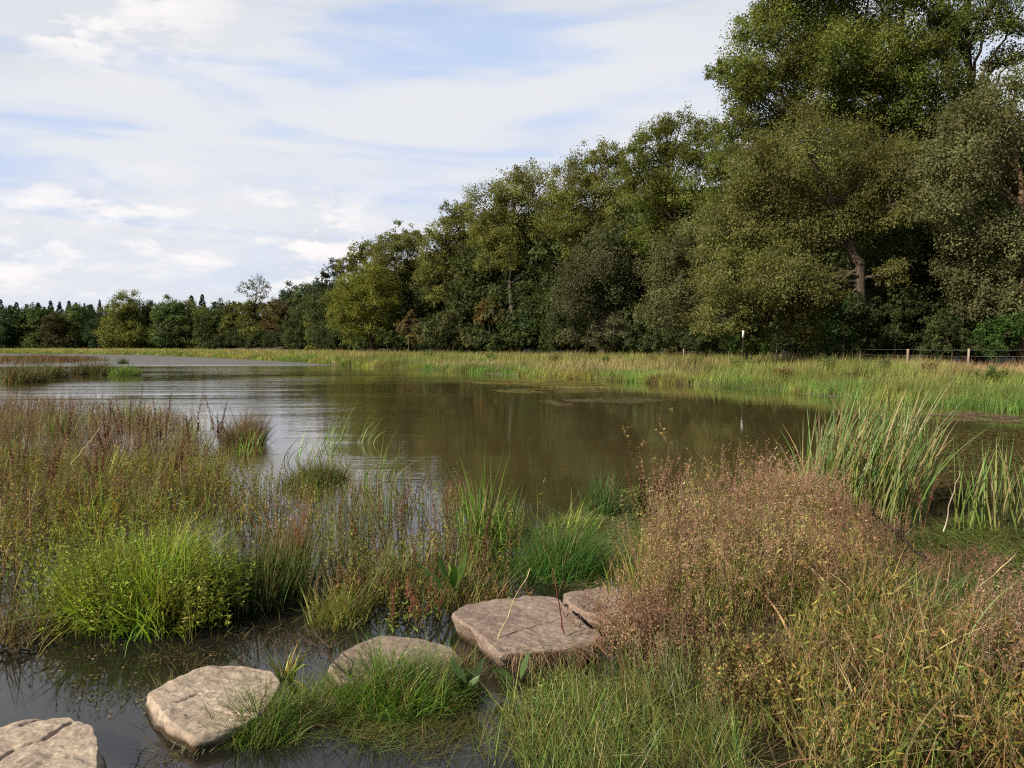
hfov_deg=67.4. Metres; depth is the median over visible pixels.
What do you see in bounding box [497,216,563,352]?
forest tree
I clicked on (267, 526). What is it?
loosestrife
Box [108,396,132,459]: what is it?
loosestrife
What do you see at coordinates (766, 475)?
seed spike
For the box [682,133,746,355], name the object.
broadleaf tree
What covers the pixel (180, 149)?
sky
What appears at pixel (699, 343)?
willow shrub
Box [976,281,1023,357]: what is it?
undergrowth shrub
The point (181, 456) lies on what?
loosestrife
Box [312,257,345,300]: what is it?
pine tree
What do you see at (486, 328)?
undergrowth shrub
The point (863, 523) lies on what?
willowherb bush
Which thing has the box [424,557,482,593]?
loosestrife
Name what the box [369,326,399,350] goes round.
undergrowth shrub
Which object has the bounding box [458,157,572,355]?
willow tree
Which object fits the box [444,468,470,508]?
loosestrife
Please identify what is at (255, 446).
loosestrife
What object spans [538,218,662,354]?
ash tree
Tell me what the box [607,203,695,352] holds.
forest tree
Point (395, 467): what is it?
reed
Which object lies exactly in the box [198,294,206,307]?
spruce tree
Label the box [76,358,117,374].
sedge tussock
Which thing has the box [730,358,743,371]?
sapling
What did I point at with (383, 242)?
broadleaf tree
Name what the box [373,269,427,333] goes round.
forest tree
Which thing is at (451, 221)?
oak tree
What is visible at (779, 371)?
dock plant
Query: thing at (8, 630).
sedge tussock
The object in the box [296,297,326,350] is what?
forest tree
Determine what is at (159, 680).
marsh plant
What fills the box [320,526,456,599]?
sedge tussock
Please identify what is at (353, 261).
broadleaf tree
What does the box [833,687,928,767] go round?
grass tuft
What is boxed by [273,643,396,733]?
grass tuft
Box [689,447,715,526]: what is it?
seed spike
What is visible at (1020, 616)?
willowherb bush
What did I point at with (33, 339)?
broadleaf tree
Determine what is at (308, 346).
broadleaf tree
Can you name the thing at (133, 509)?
yellow herbs
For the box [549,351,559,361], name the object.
bank herb
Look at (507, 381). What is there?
algae mat
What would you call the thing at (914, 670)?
dry grass
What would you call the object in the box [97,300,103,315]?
spruce tree
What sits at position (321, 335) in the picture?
undergrowth shrub
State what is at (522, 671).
water dock
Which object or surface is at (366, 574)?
loosestrife
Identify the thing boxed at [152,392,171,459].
loosestrife
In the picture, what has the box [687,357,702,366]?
bank herb
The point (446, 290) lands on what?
forest tree
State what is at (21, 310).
broadleaf tree
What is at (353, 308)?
forest tree
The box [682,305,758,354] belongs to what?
undergrowth shrub
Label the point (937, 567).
willowherb bush
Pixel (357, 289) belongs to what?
beech tree
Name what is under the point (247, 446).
sedge plant
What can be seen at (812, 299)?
oak tree
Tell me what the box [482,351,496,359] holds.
bank herb
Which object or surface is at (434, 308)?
forest tree
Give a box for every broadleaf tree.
[0,305,27,348]
[7,307,41,346]
[10,302,59,348]
[37,311,72,348]
[57,302,94,348]
[73,304,103,347]
[81,315,110,348]
[91,289,157,348]
[133,299,163,348]
[146,294,193,348]
[169,297,210,348]
[191,304,229,348]
[210,297,233,321]
[216,301,243,347]
[236,296,272,346]
[258,297,290,347]
[271,280,300,322]
[282,318,301,349]
[286,282,316,349]
[303,278,322,294]
[303,314,322,350]
[333,237,382,351]
[367,218,416,352]
[449,214,505,331]
[544,234,590,354]
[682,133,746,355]
[901,84,997,362]
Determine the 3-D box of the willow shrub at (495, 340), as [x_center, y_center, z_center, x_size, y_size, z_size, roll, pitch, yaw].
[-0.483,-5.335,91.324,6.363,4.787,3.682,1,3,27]
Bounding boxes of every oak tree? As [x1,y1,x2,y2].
[409,196,501,352]
[679,76,955,362]
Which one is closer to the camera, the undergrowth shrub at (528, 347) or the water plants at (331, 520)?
the water plants at (331, 520)
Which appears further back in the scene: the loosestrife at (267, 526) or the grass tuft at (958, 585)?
the loosestrife at (267, 526)
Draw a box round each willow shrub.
[352,327,409,352]
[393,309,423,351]
[412,307,488,352]
[472,294,514,351]
[482,320,530,354]
[537,326,585,353]
[580,314,634,353]
[639,320,693,354]
[679,324,727,357]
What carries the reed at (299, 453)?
on the water
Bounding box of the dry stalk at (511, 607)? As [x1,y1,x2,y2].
[497,569,529,638]
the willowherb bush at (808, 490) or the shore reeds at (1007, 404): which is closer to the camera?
the willowherb bush at (808, 490)
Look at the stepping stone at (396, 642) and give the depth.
4.52 m
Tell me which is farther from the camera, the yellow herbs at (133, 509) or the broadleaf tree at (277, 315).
the broadleaf tree at (277, 315)
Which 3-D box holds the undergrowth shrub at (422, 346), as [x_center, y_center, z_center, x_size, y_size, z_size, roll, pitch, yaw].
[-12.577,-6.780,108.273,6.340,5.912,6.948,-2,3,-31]
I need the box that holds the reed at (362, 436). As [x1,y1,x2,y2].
[350,411,385,445]
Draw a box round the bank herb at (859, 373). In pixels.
[844,366,871,379]
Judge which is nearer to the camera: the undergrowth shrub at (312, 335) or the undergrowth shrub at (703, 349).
the undergrowth shrub at (703, 349)
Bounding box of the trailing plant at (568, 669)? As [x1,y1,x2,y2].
[483,641,597,684]
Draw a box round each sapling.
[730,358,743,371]
[818,352,837,372]
[875,353,892,374]
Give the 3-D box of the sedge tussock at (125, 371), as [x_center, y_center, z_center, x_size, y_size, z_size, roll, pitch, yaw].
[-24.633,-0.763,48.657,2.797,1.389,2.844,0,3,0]
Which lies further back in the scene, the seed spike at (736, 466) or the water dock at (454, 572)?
the seed spike at (736, 466)
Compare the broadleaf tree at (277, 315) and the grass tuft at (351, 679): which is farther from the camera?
the broadleaf tree at (277, 315)
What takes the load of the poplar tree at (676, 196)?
on the ground at (754, 622)
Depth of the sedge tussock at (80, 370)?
49.59 m
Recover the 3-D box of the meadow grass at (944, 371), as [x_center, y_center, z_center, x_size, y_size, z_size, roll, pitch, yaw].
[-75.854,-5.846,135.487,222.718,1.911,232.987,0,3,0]
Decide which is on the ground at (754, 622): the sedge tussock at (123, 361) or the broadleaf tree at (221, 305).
the broadleaf tree at (221, 305)
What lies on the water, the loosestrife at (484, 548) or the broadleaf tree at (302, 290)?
the loosestrife at (484, 548)
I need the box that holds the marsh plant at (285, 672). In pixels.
[260,633,330,684]
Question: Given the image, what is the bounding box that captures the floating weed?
[2,501,1023,767]
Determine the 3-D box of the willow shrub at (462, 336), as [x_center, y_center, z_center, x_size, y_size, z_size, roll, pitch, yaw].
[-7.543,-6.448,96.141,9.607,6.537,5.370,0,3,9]
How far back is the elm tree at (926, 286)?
49.24 m
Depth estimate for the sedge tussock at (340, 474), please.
10.85 m
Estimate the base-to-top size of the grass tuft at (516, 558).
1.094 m
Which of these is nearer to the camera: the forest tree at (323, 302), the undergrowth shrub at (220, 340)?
the forest tree at (323, 302)
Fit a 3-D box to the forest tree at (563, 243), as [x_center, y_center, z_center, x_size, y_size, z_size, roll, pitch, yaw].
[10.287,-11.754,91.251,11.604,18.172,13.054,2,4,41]
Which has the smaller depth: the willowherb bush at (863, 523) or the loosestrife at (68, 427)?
the willowherb bush at (863, 523)
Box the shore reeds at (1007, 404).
[0,349,1023,413]
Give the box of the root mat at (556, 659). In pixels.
[497,632,617,679]
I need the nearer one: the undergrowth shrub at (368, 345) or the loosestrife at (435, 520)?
the loosestrife at (435, 520)
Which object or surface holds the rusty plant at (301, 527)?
on the water
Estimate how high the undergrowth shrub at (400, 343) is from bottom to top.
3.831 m
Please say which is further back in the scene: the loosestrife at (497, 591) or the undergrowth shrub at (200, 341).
the undergrowth shrub at (200, 341)
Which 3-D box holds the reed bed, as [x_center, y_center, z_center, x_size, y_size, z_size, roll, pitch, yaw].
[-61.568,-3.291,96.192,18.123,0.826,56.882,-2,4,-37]
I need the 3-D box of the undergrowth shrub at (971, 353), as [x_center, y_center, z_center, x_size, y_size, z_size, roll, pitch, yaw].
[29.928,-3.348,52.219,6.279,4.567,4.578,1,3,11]
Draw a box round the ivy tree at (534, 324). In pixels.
[515,263,564,354]
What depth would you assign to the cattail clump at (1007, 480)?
9.89 m
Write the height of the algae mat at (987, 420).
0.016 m
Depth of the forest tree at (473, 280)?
102.25 m
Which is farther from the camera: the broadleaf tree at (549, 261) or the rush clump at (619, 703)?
the broadleaf tree at (549, 261)
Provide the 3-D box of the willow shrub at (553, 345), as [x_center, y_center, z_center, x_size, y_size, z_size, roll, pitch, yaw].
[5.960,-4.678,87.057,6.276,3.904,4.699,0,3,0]
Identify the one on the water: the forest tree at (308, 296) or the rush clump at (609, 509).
the rush clump at (609, 509)
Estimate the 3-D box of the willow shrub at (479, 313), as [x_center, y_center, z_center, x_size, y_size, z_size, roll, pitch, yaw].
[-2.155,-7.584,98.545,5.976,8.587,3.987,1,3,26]
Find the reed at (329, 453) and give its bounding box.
[309,428,363,462]
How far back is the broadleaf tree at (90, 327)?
247.20 m
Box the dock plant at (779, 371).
[771,365,793,377]
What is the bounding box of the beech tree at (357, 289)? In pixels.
[318,257,406,351]
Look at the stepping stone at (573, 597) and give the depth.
5.28 m
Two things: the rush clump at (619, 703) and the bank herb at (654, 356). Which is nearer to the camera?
the rush clump at (619, 703)
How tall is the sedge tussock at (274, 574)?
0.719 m
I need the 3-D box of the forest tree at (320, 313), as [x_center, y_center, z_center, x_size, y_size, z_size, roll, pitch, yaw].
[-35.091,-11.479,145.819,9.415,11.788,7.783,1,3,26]
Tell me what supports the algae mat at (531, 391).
on the water
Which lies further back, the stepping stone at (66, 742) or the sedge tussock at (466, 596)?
the sedge tussock at (466, 596)
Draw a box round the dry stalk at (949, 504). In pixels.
[943,470,960,531]
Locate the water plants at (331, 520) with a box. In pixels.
[207,442,558,613]
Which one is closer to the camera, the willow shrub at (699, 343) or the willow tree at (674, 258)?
the willow shrub at (699, 343)
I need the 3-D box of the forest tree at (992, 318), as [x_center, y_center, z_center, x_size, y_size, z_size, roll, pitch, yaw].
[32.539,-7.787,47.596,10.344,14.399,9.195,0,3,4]
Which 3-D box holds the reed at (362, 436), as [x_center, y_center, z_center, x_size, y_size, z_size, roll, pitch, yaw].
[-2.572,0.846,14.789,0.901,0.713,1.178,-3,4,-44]
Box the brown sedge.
[0,386,232,521]
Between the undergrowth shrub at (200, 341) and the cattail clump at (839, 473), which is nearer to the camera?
the cattail clump at (839, 473)
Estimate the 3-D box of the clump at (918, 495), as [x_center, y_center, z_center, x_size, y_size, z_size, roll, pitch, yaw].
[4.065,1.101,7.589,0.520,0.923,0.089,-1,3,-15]
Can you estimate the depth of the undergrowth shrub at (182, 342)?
235.27 m
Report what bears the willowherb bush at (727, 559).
on the water
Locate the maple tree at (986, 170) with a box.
[892,47,1023,367]
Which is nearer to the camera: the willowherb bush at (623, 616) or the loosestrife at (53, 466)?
the willowherb bush at (623, 616)
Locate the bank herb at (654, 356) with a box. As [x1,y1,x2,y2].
[646,353,657,364]
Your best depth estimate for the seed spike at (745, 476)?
7.90 m
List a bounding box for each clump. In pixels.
[2,486,278,658]
[158,738,215,765]
[422,444,539,559]
[428,682,543,767]
[461,603,798,767]
[495,486,634,589]
[572,459,648,517]
[772,357,982,523]
[788,411,891,514]
[901,451,944,536]
[947,437,1014,532]
[987,432,1023,493]
[989,449,1023,530]
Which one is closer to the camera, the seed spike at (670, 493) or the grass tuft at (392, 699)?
the grass tuft at (392, 699)
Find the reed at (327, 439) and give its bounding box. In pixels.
[301,404,362,445]
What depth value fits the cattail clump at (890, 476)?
8.57 m
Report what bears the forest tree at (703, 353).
on the ground at (754, 622)
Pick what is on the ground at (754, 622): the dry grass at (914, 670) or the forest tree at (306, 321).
the forest tree at (306, 321)
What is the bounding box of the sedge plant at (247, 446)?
[231,414,278,456]
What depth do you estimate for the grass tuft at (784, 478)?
8.79 m
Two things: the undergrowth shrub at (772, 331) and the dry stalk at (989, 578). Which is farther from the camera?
the undergrowth shrub at (772, 331)
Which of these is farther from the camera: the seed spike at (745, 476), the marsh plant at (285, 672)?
the seed spike at (745, 476)
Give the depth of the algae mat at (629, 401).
26.41 m
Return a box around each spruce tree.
[47,300,54,312]
[56,302,63,313]
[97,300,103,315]
[188,295,194,311]
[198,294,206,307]
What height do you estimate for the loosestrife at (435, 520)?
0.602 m
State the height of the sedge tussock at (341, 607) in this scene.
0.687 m
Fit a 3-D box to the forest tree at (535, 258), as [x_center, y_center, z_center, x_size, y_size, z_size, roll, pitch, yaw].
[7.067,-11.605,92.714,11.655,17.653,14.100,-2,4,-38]
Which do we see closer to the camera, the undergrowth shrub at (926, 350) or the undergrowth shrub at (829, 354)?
the undergrowth shrub at (926, 350)
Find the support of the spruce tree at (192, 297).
on the ground at (754, 622)
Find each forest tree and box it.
[280,306,311,349]
[287,301,312,348]
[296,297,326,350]
[300,288,323,343]
[301,291,324,346]
[306,295,330,350]
[317,284,345,349]
[321,274,348,350]
[327,286,386,350]
[358,278,399,350]
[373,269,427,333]
[396,267,429,350]
[409,268,448,351]
[414,247,473,329]
[429,239,473,353]
[432,237,501,353]
[446,226,509,333]
[472,230,553,325]
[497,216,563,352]
[506,215,599,353]
[546,211,616,331]
[568,194,686,354]
[576,198,655,354]
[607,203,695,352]
[661,171,721,215]
[667,201,744,355]
[675,195,766,356]
[711,189,834,357]
[722,175,845,357]
[773,184,892,358]
[818,154,973,361]
[844,144,965,361]
[884,158,1019,318]
[938,147,1021,324]
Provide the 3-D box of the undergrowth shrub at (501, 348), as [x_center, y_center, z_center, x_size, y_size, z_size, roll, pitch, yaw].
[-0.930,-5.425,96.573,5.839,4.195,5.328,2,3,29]
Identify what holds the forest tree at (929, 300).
on the ground at (754, 622)
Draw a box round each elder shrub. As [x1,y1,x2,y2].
[918,310,975,361]
[961,309,1023,365]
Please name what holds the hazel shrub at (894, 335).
on the ground at (754, 622)
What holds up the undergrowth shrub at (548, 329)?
on the ground at (754, 622)
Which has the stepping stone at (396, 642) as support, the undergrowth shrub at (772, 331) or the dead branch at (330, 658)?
the dead branch at (330, 658)
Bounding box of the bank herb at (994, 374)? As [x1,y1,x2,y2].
[972,363,1010,380]
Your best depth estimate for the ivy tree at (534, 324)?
91.44 m
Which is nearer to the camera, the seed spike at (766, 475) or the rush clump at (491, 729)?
the rush clump at (491, 729)
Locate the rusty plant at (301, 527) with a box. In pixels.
[239,487,342,580]
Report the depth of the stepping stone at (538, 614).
4.80 m
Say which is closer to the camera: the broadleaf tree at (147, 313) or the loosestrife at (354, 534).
the loosestrife at (354, 534)
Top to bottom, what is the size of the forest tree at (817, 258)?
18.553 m
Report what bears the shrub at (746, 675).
on the water
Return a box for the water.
[0,354,1023,767]
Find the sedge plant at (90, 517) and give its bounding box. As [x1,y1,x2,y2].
[41,459,134,542]
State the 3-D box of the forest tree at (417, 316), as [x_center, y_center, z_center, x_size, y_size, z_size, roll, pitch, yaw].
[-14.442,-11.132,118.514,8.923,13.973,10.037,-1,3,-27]
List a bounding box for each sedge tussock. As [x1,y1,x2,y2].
[0,354,55,382]
[0,552,95,642]
[0,575,77,655]
[15,357,82,378]
[64,359,100,374]
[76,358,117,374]
[105,361,142,375]
[115,357,128,363]
[200,398,284,446]
[213,506,340,615]
[269,449,348,491]
[280,561,390,635]
[299,452,359,482]
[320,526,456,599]
[384,544,530,615]
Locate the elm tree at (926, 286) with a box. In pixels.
[828,180,987,362]
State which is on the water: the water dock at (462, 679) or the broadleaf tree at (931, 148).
the water dock at (462, 679)
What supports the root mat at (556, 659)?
hanging from the stepping stone at (538, 614)
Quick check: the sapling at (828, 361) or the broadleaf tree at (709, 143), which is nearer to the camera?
the sapling at (828, 361)
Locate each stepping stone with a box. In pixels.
[0,717,106,767]
[145,665,280,752]
[326,635,464,698]
[451,595,600,671]
[563,586,670,635]
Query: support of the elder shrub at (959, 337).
on the ground at (754, 622)
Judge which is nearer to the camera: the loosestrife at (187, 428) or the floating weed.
the floating weed
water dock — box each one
[420,551,472,606]
[443,656,483,705]
[493,651,529,694]
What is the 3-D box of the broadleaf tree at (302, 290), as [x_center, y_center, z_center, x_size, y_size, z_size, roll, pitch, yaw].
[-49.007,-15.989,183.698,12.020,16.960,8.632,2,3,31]
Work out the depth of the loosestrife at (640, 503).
8.24 m
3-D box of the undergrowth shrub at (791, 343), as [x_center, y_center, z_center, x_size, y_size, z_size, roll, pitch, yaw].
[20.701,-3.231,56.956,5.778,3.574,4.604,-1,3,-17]
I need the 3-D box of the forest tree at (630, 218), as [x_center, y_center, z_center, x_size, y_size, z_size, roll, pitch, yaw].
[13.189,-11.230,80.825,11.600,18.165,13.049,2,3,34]
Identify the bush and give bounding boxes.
[554,567,723,689]
[600,408,868,652]
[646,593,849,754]
[723,436,869,535]
[743,479,950,622]
[889,535,1016,605]
[929,554,1023,720]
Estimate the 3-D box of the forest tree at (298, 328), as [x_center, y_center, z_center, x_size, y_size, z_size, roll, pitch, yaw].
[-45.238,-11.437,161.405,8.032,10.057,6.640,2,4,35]
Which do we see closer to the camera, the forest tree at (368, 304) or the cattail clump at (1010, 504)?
the cattail clump at (1010, 504)
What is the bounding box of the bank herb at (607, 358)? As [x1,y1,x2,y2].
[601,357,611,362]
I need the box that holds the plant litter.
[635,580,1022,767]
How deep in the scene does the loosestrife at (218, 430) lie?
13.49 m
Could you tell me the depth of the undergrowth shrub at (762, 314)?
62.26 m
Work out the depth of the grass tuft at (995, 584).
6.00 m
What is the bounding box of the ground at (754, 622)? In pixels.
[0,346,1023,767]
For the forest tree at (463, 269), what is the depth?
101.73 m
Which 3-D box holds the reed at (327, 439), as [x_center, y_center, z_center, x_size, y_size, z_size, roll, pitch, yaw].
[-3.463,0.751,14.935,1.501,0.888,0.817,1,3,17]
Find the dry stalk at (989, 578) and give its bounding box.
[957,554,1015,610]
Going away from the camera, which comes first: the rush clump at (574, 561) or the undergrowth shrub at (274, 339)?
the rush clump at (574, 561)
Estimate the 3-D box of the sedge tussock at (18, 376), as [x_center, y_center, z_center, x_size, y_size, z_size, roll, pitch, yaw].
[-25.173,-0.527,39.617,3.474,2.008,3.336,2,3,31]
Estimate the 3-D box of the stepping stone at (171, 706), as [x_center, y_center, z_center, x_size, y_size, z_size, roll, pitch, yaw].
[-1.523,1.730,4.019,0.812,0.259,0.741,2,3,34]
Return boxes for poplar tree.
[538,135,641,354]
[609,101,727,355]
[702,0,993,358]
[903,0,1023,364]
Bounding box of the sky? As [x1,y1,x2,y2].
[0,0,1023,319]
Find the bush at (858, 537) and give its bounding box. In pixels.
[755,510,926,642]
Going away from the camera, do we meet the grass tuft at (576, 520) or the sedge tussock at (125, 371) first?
the grass tuft at (576, 520)
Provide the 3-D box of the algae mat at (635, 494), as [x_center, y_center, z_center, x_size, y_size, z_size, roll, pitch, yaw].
[1.638,1.387,10.018,0.440,0.016,0.896,1,3,23]
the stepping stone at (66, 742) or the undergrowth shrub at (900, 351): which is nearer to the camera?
the stepping stone at (66, 742)
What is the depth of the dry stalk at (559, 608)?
4.67 m
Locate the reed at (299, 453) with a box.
[284,423,333,462]
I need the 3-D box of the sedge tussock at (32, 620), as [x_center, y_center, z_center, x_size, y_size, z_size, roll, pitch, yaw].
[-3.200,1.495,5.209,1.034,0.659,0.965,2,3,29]
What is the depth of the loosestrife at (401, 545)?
6.74 m
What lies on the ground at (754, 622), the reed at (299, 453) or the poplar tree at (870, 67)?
the poplar tree at (870, 67)
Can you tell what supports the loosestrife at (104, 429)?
on the water
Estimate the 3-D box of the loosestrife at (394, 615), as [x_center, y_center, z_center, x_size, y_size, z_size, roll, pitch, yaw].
[-0.666,1.501,5.242,0.420,0.365,0.346,-1,3,-26]
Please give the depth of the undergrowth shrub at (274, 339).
186.58 m
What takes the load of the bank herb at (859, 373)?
on the ground at (754, 622)
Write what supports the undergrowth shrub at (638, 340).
on the ground at (754, 622)
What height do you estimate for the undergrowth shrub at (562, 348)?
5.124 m
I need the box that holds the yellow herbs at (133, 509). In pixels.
[0,427,285,590]
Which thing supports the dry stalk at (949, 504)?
on the floating weed
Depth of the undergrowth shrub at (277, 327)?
193.35 m
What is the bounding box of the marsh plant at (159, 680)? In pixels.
[148,668,174,691]
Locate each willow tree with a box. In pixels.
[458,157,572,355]
[628,206,736,358]
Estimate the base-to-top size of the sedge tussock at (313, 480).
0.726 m
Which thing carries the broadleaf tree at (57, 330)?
on the ground at (754, 622)
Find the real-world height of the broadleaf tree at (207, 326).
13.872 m
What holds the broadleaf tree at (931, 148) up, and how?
on the ground at (754, 622)
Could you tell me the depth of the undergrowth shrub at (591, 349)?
83.50 m
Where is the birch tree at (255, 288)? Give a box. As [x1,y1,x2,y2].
[235,273,271,326]
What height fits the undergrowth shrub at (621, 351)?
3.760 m
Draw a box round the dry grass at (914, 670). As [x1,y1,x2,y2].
[683,532,1023,767]
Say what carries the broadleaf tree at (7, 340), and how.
on the ground at (754, 622)
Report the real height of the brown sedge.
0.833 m
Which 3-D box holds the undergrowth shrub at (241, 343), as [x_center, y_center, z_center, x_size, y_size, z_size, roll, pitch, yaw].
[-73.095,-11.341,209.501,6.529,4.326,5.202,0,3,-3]
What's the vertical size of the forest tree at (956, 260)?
15.204 m
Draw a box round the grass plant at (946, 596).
[887,549,984,617]
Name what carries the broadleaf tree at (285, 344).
on the ground at (754, 622)
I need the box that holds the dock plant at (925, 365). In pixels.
[920,357,941,375]
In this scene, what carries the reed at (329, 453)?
on the water
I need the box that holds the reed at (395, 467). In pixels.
[362,435,429,485]
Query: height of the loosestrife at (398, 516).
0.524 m
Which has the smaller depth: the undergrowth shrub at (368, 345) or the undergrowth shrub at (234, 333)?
the undergrowth shrub at (368, 345)
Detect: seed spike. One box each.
[668,467,685,523]
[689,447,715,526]
[722,438,751,495]
[725,440,757,524]
[738,449,765,504]
[755,452,772,496]
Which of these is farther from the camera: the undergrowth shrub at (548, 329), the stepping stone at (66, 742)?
the undergrowth shrub at (548, 329)
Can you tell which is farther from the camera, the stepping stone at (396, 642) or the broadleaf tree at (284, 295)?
the broadleaf tree at (284, 295)
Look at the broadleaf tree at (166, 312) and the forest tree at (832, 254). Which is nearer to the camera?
the forest tree at (832, 254)
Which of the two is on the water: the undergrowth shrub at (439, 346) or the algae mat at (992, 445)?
the algae mat at (992, 445)
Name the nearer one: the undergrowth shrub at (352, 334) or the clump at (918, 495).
the clump at (918, 495)
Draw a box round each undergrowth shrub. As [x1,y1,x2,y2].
[173,335,191,346]
[192,332,208,345]
[210,330,235,347]
[225,325,247,347]
[231,336,252,347]
[244,329,269,348]
[261,328,291,349]
[275,325,286,347]
[308,325,324,344]
[312,322,338,348]
[319,338,341,350]
[323,321,359,349]
[345,318,388,351]
[346,324,394,350]
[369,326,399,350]
[385,333,415,350]
[397,317,437,351]
[425,320,473,351]
[461,333,495,352]
[477,317,502,345]
[478,325,522,354]
[495,298,560,353]
[523,316,543,352]
[540,309,592,351]
[551,343,578,352]
[581,324,614,352]
[608,324,662,353]
[621,304,674,354]
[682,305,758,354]
[685,298,792,354]
[717,350,784,354]
[758,300,835,354]
[765,320,822,357]
[807,300,888,356]
[849,292,956,357]
[913,302,995,361]
[920,325,986,361]
[974,319,1015,364]
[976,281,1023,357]
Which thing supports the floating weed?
on the water
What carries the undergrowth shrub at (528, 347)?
on the ground at (754, 622)
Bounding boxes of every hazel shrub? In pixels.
[717,307,775,361]
[814,292,884,362]
[874,292,929,358]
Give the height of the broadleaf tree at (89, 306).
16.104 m
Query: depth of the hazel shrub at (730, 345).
45.57 m
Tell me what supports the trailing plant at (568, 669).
hanging from the stepping stone at (538, 614)
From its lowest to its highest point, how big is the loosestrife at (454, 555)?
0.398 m
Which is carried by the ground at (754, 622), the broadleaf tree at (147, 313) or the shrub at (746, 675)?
the broadleaf tree at (147, 313)
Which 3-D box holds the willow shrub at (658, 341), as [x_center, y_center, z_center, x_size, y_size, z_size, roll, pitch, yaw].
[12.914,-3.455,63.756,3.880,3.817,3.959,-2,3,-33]
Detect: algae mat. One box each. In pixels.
[464,379,608,384]
[495,388,611,392]
[535,506,646,584]
[540,397,672,406]
[621,484,654,496]
[903,514,1023,606]
[916,429,1023,502]
[926,411,1023,422]
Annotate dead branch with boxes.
[0,599,41,664]
[298,633,349,675]
[871,489,930,564]
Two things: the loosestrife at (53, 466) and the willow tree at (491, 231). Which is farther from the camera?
the willow tree at (491, 231)
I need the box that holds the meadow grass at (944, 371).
[0,347,1023,402]
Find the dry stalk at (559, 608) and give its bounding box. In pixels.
[552,572,564,634]
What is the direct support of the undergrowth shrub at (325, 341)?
on the ground at (754, 622)
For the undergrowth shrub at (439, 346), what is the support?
on the ground at (754, 622)
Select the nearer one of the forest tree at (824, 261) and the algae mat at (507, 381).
the algae mat at (507, 381)
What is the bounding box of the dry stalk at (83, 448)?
[70,427,100,464]
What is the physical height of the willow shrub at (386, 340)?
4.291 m
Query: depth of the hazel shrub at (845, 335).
45.23 m
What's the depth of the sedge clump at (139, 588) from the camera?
5.18 m
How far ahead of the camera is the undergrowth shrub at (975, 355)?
48.20 m
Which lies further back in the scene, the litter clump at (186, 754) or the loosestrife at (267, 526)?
the loosestrife at (267, 526)
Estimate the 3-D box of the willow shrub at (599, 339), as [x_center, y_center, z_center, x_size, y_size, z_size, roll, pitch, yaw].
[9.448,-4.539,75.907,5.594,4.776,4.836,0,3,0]
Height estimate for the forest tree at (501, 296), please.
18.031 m
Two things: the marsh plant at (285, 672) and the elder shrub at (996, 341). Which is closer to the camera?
the marsh plant at (285, 672)
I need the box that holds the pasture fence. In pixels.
[683,347,1023,364]
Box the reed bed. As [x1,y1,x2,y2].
[0,353,108,364]
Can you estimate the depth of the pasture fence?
43.52 m
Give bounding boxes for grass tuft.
[171,650,344,763]
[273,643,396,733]
[290,615,501,742]
[309,654,394,708]
[408,625,520,704]
[477,508,616,591]
[535,485,618,535]
[749,448,830,504]
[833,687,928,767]
[878,545,956,592]
[893,542,1023,620]
[908,561,1021,604]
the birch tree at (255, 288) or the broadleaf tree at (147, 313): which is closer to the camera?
the birch tree at (255, 288)
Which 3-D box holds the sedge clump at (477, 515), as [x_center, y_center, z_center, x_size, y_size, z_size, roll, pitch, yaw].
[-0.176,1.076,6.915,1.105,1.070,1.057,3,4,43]
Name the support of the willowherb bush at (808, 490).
on the water
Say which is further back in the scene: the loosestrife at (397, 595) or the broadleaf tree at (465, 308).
the broadleaf tree at (465, 308)
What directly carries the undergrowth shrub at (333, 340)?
on the ground at (754, 622)
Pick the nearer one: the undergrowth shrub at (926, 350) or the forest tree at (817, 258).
the undergrowth shrub at (926, 350)
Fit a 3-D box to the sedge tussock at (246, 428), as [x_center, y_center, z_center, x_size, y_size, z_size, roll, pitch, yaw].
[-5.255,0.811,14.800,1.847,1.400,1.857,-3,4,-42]
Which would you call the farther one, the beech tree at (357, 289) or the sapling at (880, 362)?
the beech tree at (357, 289)
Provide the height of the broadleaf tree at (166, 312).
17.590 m
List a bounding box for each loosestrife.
[4,414,32,473]
[46,438,65,500]
[52,397,74,445]
[83,430,108,488]
[93,400,112,456]
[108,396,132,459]
[138,385,149,443]
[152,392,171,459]
[173,433,185,487]
[184,392,202,449]
[206,398,227,444]
[246,491,297,531]
[252,420,258,466]
[307,559,368,622]
[318,541,372,596]
[335,485,377,557]
[348,474,386,509]
[365,510,410,564]
[370,557,421,616]
[371,535,457,588]
[376,482,417,529]
[384,570,444,632]
[386,466,428,501]
[406,504,451,557]
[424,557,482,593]
[429,477,463,533]
[442,486,481,539]
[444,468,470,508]
[446,533,491,576]
[479,497,492,585]
[479,571,533,601]
[494,495,525,535]
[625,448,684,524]
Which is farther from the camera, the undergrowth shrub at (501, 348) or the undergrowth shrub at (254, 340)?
the undergrowth shrub at (254, 340)
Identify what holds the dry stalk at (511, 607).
on the stepping stone at (538, 614)
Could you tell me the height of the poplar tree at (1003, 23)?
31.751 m
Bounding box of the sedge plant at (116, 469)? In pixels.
[73,443,146,492]
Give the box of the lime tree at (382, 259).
[360,223,444,351]
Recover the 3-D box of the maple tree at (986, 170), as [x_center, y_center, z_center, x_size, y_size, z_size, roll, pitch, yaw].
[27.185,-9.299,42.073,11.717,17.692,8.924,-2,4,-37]
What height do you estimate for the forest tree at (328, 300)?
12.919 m

